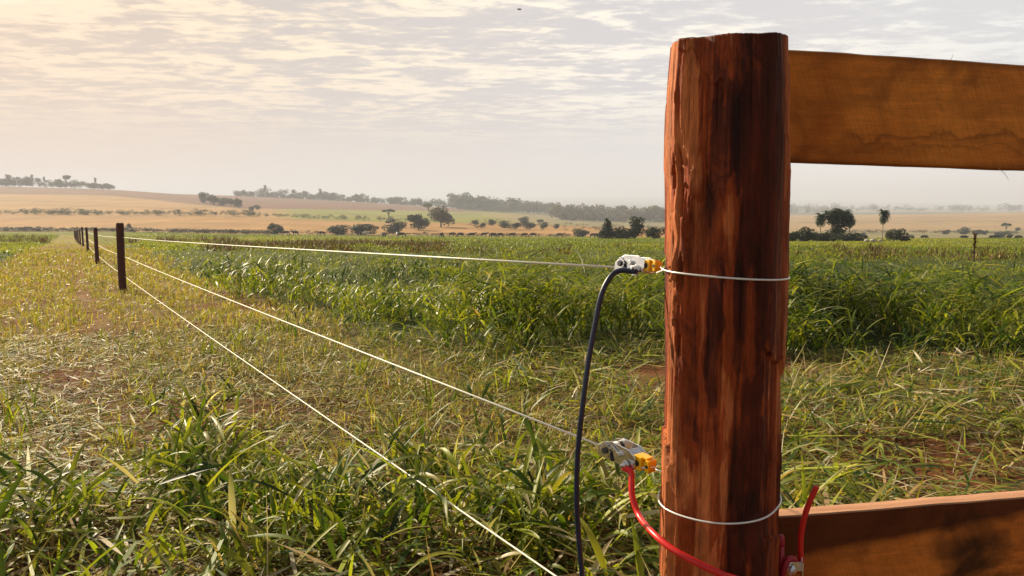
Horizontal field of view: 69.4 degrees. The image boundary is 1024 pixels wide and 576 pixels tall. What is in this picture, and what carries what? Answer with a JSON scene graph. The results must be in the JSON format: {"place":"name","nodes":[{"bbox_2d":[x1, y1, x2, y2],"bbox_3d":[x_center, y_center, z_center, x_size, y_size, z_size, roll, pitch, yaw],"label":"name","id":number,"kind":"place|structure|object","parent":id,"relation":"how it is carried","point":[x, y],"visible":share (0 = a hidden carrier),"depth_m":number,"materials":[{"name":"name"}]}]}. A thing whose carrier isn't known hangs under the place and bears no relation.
{"place":"outdoors","nodes":[
{"label":"outdoors","id":0,"kind":"place"},
{"bbox_2d":[0,242,1023,575],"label":"tall grass","id":1,"kind":"structure","parent":0,"point":[828,296],"depth_m":3.40,"materials":[{"name":"green plant"}]},
{"bbox_2d":[0,186,1023,575],"bbox_3d":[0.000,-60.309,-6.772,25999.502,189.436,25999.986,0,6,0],"label":"ground","id":2,"kind":"structure","parent":0,"point":[932,218],"depth_m":8.69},
{"bbox_2d":[0,176,115,189],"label":"hilltop wood","id":3,"kind":"object","parent":2,"relation":"on","point":[58,183],"visible":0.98,"depth_m":901.39,"materials":[{"name":"green plant"}]},
{"bbox_2d":[62,175,70,187],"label":"tree","id":4,"kind":"object","parent":2,"relation":"on","point":[65,177],"visible":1,"depth_m":895.84,"materials":[{"name":"green plant"}]},
{"bbox_2d":[81,227,83,245],"bbox_3d":[-28.984,-3.349,49.933,0.124,1.556,0.128,-1,7,-4],"label":"fence post","id":5,"kind":"object","parent":2,"relation":"on","point":[82,236],"visible":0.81,"depth_m":49.87,"materials":[{"name":"brown wood"}]},
{"bbox_2d":[85,227,88,250],"bbox_3d":[-21.749,-2.335,37.879,0.128,1.556,0.124,-2,6,-14],"label":"fence post","id":6,"kind":"object","parent":2,"relation":"on","point":[87,240],"visible":0.75,"depth_m":37.82,"materials":[{"name":"brown wood"}]},
{"bbox_2d":[93,227,99,264],"bbox_3d":[-14.497,-1.337,25.808,0.143,1.556,0.139,1,7,1],"label":"fence post","id":7,"kind":"object","parent":2,"relation":"on","point":[96,246],"visible":0.79,"depth_m":25.75,"materials":[{"name":"brown wood"}]},
{"bbox_2d":[116,223,126,292],"bbox_3d":[-7.256,-0.433,13.743,0.143,1.556,0.139,-1,6,-17],"label":"fence post","id":8,"kind":"object","parent":2,"relation":"on","point":[122,283],"visible":0.74,"depth_m":13.68,"materials":[{"name":"brown wood"}]},
{"bbox_2d":[84,242,556,575],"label":"fence wire","id":9,"kind":"object","parent":8,"relation":"attached to","point":[512,546],"visible":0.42,"depth_m":2.77,"materials":[{"name":"silver metal"}]},
{"bbox_2d":[88,239,598,445],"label":"fence wire","id":10,"kind":"object","parent":8,"relation":"attached to","point":[549,425],"visible":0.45,"depth_m":2.32,"materials":[{"name":"silver metal"}]},
{"bbox_2d":[90,233,614,267],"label":"fence wire","id":11,"kind":"object","parent":8,"relation":"attached to","point":[569,264],"visible":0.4,"depth_m":2.27,"materials":[{"name":"silver metal"}]},
{"bbox_2d":[198,192,208,202],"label":"tree","id":12,"kind":"object","parent":2,"relation":"on","point":[201,195],"visible":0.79,"depth_m":685.65,"materials":[{"name":"green plant"}]},
{"bbox_2d":[204,194,218,204],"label":"tree","id":13,"kind":"object","parent":2,"relation":"on","point":[211,198],"visible":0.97,"depth_m":658.57,"materials":[{"name":"green plant"}]},
{"bbox_2d":[0,207,437,221],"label":"scrub row","id":14,"kind":"object","parent":2,"relation":"on","point":[101,212],"visible":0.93,"depth_m":420.18,"materials":[{"name":"green plant"}]},
{"bbox_2d":[217,197,227,205],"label":"tree","id":15,"kind":"object","parent":2,"relation":"on","point":[220,201],"visible":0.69,"depth_m":647.71,"materials":[{"name":"green plant"}]},
{"bbox_2d":[223,198,234,205],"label":"tree","id":16,"kind":"object","parent":2,"relation":"on","point":[229,201],"visible":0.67,"depth_m":641.64,"materials":[{"name":"green plant"}]},
{"bbox_2d":[234,198,242,207],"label":"tree","id":17,"kind":"object","parent":2,"relation":"on","point":[237,202],"visible":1,"depth_m":610.95,"materials":[{"name":"green plant"}]},
{"bbox_2d":[267,223,274,229],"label":"tree","id":18,"kind":"object","parent":2,"relation":"on","point":[271,226],"visible":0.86,"depth_m":245.51,"materials":[{"name":"green plant"}]},
{"bbox_2d":[270,224,283,233],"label":"bush","id":19,"kind":"object","parent":2,"relation":"on","point":[277,228],"visible":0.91,"depth_m":233.86,"materials":[{"name":"green plant"}]},
{"bbox_2d":[0,227,582,235],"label":"dark scrub strip","id":20,"kind":"object","parent":2,"relation":"on","point":[182,230],"visible":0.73,"depth_m":228.78,"materials":[{"name":"green plant"}]},
{"bbox_2d":[326,224,349,234],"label":"bush","id":21,"kind":"object","parent":2,"relation":"on","point":[341,229],"visible":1,"depth_m":237.04,"materials":[{"name":"green plant"}]},
{"bbox_2d":[232,187,463,207],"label":"ridge wood","id":22,"kind":"object","parent":2,"relation":"on","point":[335,196],"visible":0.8,"depth_m":1108.05,"materials":[{"name":"green plant"}]},
{"bbox_2d":[349,224,378,234],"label":"bush","id":23,"kind":"object","parent":2,"relation":"on","point":[357,229],"visible":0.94,"depth_m":232.14,"materials":[{"name":"green plant"}]},
{"bbox_2d":[382,209,394,217],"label":"tree","id":24,"kind":"object","parent":2,"relation":"on","point":[388,211],"visible":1,"depth_m":471.73,"materials":[{"name":"green plant"}]},
{"bbox_2d":[385,218,395,222],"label":"bush","id":25,"kind":"object","parent":2,"relation":"on","point":[390,220],"visible":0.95,"depth_m":388.07,"materials":[{"name":"green plant"}]},
{"bbox_2d":[381,221,407,232],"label":"bush","id":26,"kind":"object","parent":2,"relation":"on","point":[394,227],"visible":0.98,"depth_m":257.86,"materials":[{"name":"green plant"}]},
{"bbox_2d":[406,213,429,229],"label":"tree","id":27,"kind":"object","parent":2,"relation":"on","point":[416,218],"visible":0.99,"depth_m":294.13,"materials":[{"name":"green plant"}]},
{"bbox_2d":[423,203,431,214],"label":"tree","id":28,"kind":"object","parent":2,"relation":"on","point":[427,205],"visible":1,"depth_m":637.21,"materials":[{"name":"green plant"}]},
{"bbox_2d":[427,206,454,226],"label":"tree","id":29,"kind":"object","parent":2,"relation":"on","point":[440,215],"visible":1,"depth_m":339.80,"materials":[{"name":"green plant"}]},
{"bbox_2d":[488,219,496,224],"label":"tree","id":30,"kind":"object","parent":2,"relation":"on","point":[491,221],"visible":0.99,"depth_m":383.49,"materials":[{"name":"green plant"}]},
{"bbox_2d":[446,192,561,212],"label":"slope wood","id":31,"kind":"object","parent":2,"relation":"on","point":[484,203],"visible":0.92,"depth_m":1050.74,"materials":[{"name":"green plant"}]},
{"bbox_2d":[498,220,510,227],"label":"tree","id":32,"kind":"object","parent":2,"relation":"on","point":[503,224],"visible":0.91,"depth_m":349.15,"materials":[{"name":"green plant"}]},
{"bbox_2d":[0,248,1023,575],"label":"straw litter","id":33,"kind":"object","parent":2,"relation":"on","point":[320,564],"visible":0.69,"depth_m":4.17,"materials":[{"name":"beige plant"}]},
{"bbox_2d":[0,245,1023,532],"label":"short grass","id":34,"kind":"structure","parent":2,"relation":"on","point":[144,277],"depth_m":5.41,"materials":[{"name":"green plant"}]},
{"bbox_2d":[0,232,1023,253],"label":"pasture grass","id":35,"kind":"structure","parent":2,"relation":"on","point":[576,243],"depth_m":71.31,"materials":[{"name":"green plant"}]},
{"bbox_2d":[0,233,1023,261],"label":"dead weeds","id":36,"kind":"object","parent":2,"relation":"on","point":[334,243],"visible":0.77,"depth_m":43.77,"materials":[{"name":"plant"}]},
{"bbox_2d":[509,222,522,229],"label":"tree","id":37,"kind":"object","parent":2,"relation":"on","point":[515,225],"visible":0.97,"depth_m":326.11,"materials":[{"name":"green plant"}]},
{"bbox_2d":[517,216,529,221],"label":"tree","id":38,"kind":"object","parent":2,"relation":"on","point":[523,218],"visible":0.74,"depth_m":518.29,"materials":[{"name":"green plant"}]},
{"bbox_2d":[523,222,535,229],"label":"tree","id":39,"kind":"object","parent":2,"relation":"on","point":[529,225],"visible":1,"depth_m":329.79,"materials":[{"name":"green plant"}]},
{"bbox_2d":[540,222,548,227],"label":"tree","id":40,"kind":"object","parent":2,"relation":"on","point":[543,225],"visible":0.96,"depth_m":355.11,"materials":[{"name":"green plant"}]},
{"bbox_2d":[572,229,589,236],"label":"bush","id":41,"kind":"object","parent":2,"relation":"on","point":[581,232],"visible":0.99,"depth_m":236.64,"materials":[{"name":"green plant"}]},
{"bbox_2d":[545,203,664,221],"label":"valley wood","id":42,"kind":"object","parent":2,"relation":"on","point":[655,213],"visible":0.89,"depth_m":783.44,"materials":[{"name":"green plant"}]},
{"bbox_2d":[597,218,615,238],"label":"tree","id":43,"kind":"object","parent":2,"relation":"on","point":[606,231],"visible":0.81,"depth_m":119.49,"materials":[{"name":"green plant"}]},
{"bbox_2d":[613,227,634,238],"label":"bush","id":44,"kind":"object","parent":2,"relation":"on","point":[618,233],"visible":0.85,"depth_m":121.37,"materials":[{"name":"green plant"}]},
{"bbox_2d":[624,216,644,238],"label":"tree","id":45,"kind":"object","parent":2,"relation":"on","point":[637,227],"visible":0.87,"depth_m":122.09,"materials":[{"name":"green plant"}]},
{"bbox_2d":[644,227,664,238],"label":"bush","id":46,"kind":"object","parent":2,"relation":"on","point":[652,231],"visible":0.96,"depth_m":110.90,"materials":[{"name":"green plant"}]},
{"bbox_2d":[468,219,1019,233],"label":"field margin scrub","id":47,"kind":"object","parent":2,"relation":"on","point":[854,231],"visible":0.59,"depth_m":401.43,"materials":[{"name":"green plant"}]},
{"bbox_2d":[789,231,801,241],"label":"bush","id":48,"kind":"object","parent":2,"relation":"on","point":[794,237],"visible":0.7,"depth_m":82.77,"materials":[{"name":"green plant"}]},
{"bbox_2d":[795,227,816,240],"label":"bush","id":49,"kind":"object","parent":2,"relation":"on","point":[808,234],"visible":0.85,"depth_m":83.54,"materials":[{"name":"green plant"}]},
{"bbox_2d":[812,233,829,240],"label":"bush","id":50,"kind":"object","parent":2,"relation":"on","point":[815,238],"visible":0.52,"depth_m":86.58,"materials":[{"name":"green plant"}]},
{"bbox_2d":[814,213,828,232],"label":"palm tree","id":51,"kind":"object","parent":2,"relation":"on","point":[820,220],"visible":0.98,"depth_m":94.52,"materials":[{"name":"green plant"}]},
{"bbox_2d":[816,232,838,241],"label":"bush","id":52,"kind":"object","parent":2,"relation":"on","point":[827,237],"visible":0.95,"depth_m":85.53,"materials":[{"name":"green plant"}]},
{"bbox_2d":[821,209,840,230],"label":"palm tree","id":53,"kind":"object","parent":2,"relation":"on","point":[830,216],"visible":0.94,"depth_m":94.10,"materials":[{"name":"green plant"}]},
{"bbox_2d":[824,209,850,239],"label":"tree","id":54,"kind":"object","parent":2,"relation":"on","point":[843,221],"visible":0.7,"depth_m":94.30,"materials":[{"name":"green plant"}]},
{"bbox_2d":[659,32,1023,575],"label":"wooden gate fence","id":55,"kind":"object","parent":2,"relation":"on","point":[750,118],"visible":0.98,"depth_m":1.32,"materials":[{"name":"red wood"}]},
{"bbox_2d":[598,438,656,472],"bbox_3d":[0.227,0.339,1.487,0.062,0.049,0.134,-4,11,-38],"label":"wire strainer","id":56,"kind":"object","parent":55,"relation":"attached to","point":[623,452],"visible":1,"depth_m":1.48,"materials":[{"name":"metal"}]},
{"bbox_2d":[622,466,735,575],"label":"cable","id":57,"kind":"object","parent":56,"relation":"attached to","point":[663,542],"visible":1,"depth_m":1.30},
{"bbox_2d":[614,255,662,275],"bbox_3d":[0.247,-0.044,1.470,0.052,0.042,0.114,8,-2,-32],"label":"wire strainer","id":58,"kind":"object","parent":55,"relation":"attached to","point":[643,265],"visible":0.92,"depth_m":1.45,"materials":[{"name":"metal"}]},
{"bbox_2d":[574,268,637,575],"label":"cable","id":59,"kind":"object","parent":58,"relation":"hanging from","point":[610,276],"visible":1,"depth_m":1.45,"materials":[{"name":"black rubber"}]},
{"bbox_2d":[641,466,661,472],"bbox_3d":[0.276,0.351,1.426,0.027,0.007,0.056,-3,7,-28],"label":"tie wire","id":60,"kind":"object","parent":55,"relation":"attached to","point":[643,467],"visible":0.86,"depth_m":1.43,"materials":[{"name":"silver metal"}]},
{"bbox_2d":[657,491,781,524],"bbox_3d":[0.391,0.396,1.399,0.230,0.016,0.235,0,6,0],"label":"wire loop","id":61,"kind":"object","parent":55,"relation":"attached to","point":[760,519],"visible":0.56,"depth_m":1.31,"materials":[{"name":"silver metal"}]},
{"bbox_2d":[656,267,789,280],"bbox_3d":[0.384,-0.028,1.350,0.233,0.015,0.230,0,6,0],"label":"wire loop","id":62,"kind":"object","parent":55,"relation":"attached to","point":[710,276],"visible":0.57,"depth_m":1.25,"materials":[{"name":"silver metal"}]},
{"bbox_2d":[778,534,784,575],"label":"cable","id":63,"kind":"object","parent":55,"relation":"attached to","point":[781,548],"visible":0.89,"depth_m":1.39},
{"bbox_2d":[780,556,797,575],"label":"cable","id":64,"kind":"object","parent":55,"relation":"attached to","point":[786,563],"visible":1,"depth_m":1.39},
{"bbox_2d":[787,560,803,575],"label":"bolt clamp","id":65,"kind":"object","parent":55,"relation":"attached to","point":[793,568],"visible":1,"depth_m":1.38,"materials":[{"name":"metal"}]},
{"bbox_2d":[797,485,819,573],"bbox_3d":[0.556,0.458,1.393,0.022,0.182,0.034,-6,9,-42],"label":"cable","id":66,"kind":"object","parent":55,"relation":"attached to","point":[806,510],"visible":0.89,"depth_m":1.39,"materials":[{"name":"red plastic"}]},
{"bbox_2d":[833,208,853,233],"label":"palm tree","id":67,"kind":"object","parent":2,"relation":"on","point":[847,211],"visible":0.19,"depth_m":97.61,"materials":[{"name":"green plant"}]},
{"bbox_2d":[833,233,856,240],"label":"bush","id":68,"kind":"object","parent":2,"relation":"on","point":[843,237],"visible":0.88,"depth_m":90.48,"materials":[{"name":"green plant"}]},
{"bbox_2d":[847,214,855,235],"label":"palm tree","id":69,"kind":"object","parent":2,"relation":"on","point":[852,221],"visible":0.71,"depth_m":94.58,"materials":[{"name":"green plant"}]},
{"bbox_2d":[850,233,866,240],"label":"bush","id":70,"kind":"object","parent":2,"relation":"on","point":[860,238],"visible":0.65,"depth_m":90.68,"materials":[{"name":"green plant"}]},
{"bbox_2d":[878,209,889,239],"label":"palm tree","id":71,"kind":"object","parent":2,"relation":"on","point":[884,217],"visible":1,"depth_m":93.74,"materials":[{"name":"green plant"}]},
{"bbox_2d":[884,229,895,239],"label":"tree","id":72,"kind":"object","parent":2,"relation":"on","point":[889,235],"visible":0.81,"depth_m":96.50,"materials":[{"name":"green plant"}]},
{"bbox_2d":[892,228,910,241],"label":"bush","id":73,"kind":"object","parent":2,"relation":"on","point":[896,235],"visible":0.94,"depth_m":88.81,"materials":[{"name":"green plant"}]},
{"bbox_2d":[790,203,1023,213],"bbox_3d":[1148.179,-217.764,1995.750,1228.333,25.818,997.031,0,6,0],"label":"tree line","id":74,"kind":"object","parent":2,"relation":"on","point":[808,208],"visible":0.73,"depth_m":2029.49,"materials":[{"name":"green plant"}]},
{"bbox_2d":[941,230,950,233],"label":"bush","id":75,"kind":"object","parent":2,"relation":"on","point":[946,232],"visible":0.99,"depth_m":382.36,"materials":[{"name":"green plant"}]},
{"bbox_2d":[956,227,970,233],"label":"bush","id":76,"kind":"object","parent":2,"relation":"on","point":[965,231],"visible":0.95,"depth_m":386.23,"materials":[{"name":"green plant"}]},
{"bbox_2d":[969,232,979,275],"bbox_3d":[10.631,-0.746,17.012,0.239,1.112,0.197,-2,7,-21],"label":"fence post","id":77,"kind":"object","parent":2,"relation":"on","point":[974,238],"visible":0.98,"depth_m":16.99,"materials":[{"name":"wood"}]},
{"bbox_2d":[972,229,983,234],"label":"bush","id":78,"kind":"object","parent":2,"relation":"on","point":[979,231],"visible":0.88,"depth_m":378.18,"materials":[{"name":"green plant"}]},
{"bbox_2d":[994,232,1006,237],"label":"bush","id":79,"kind":"object","parent":2,"relation":"on","point":[1001,234],"visible":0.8,"depth_m":312.70,"materials":[{"name":"green plant"}]},
{"bbox_2d":[1001,222,1011,228],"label":"tree","id":80,"kind":"object","parent":2,"relation":"on","point":[1006,224],"visible":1,"depth_m":392.20,"materials":[{"name":"green plant"}]},
{"bbox_2d":[0,0,1023,204],"label":"sky","id":81,"kind":"structure","parent":0,"point":[373,98],"materials":[{"name":"white"}]}
]}

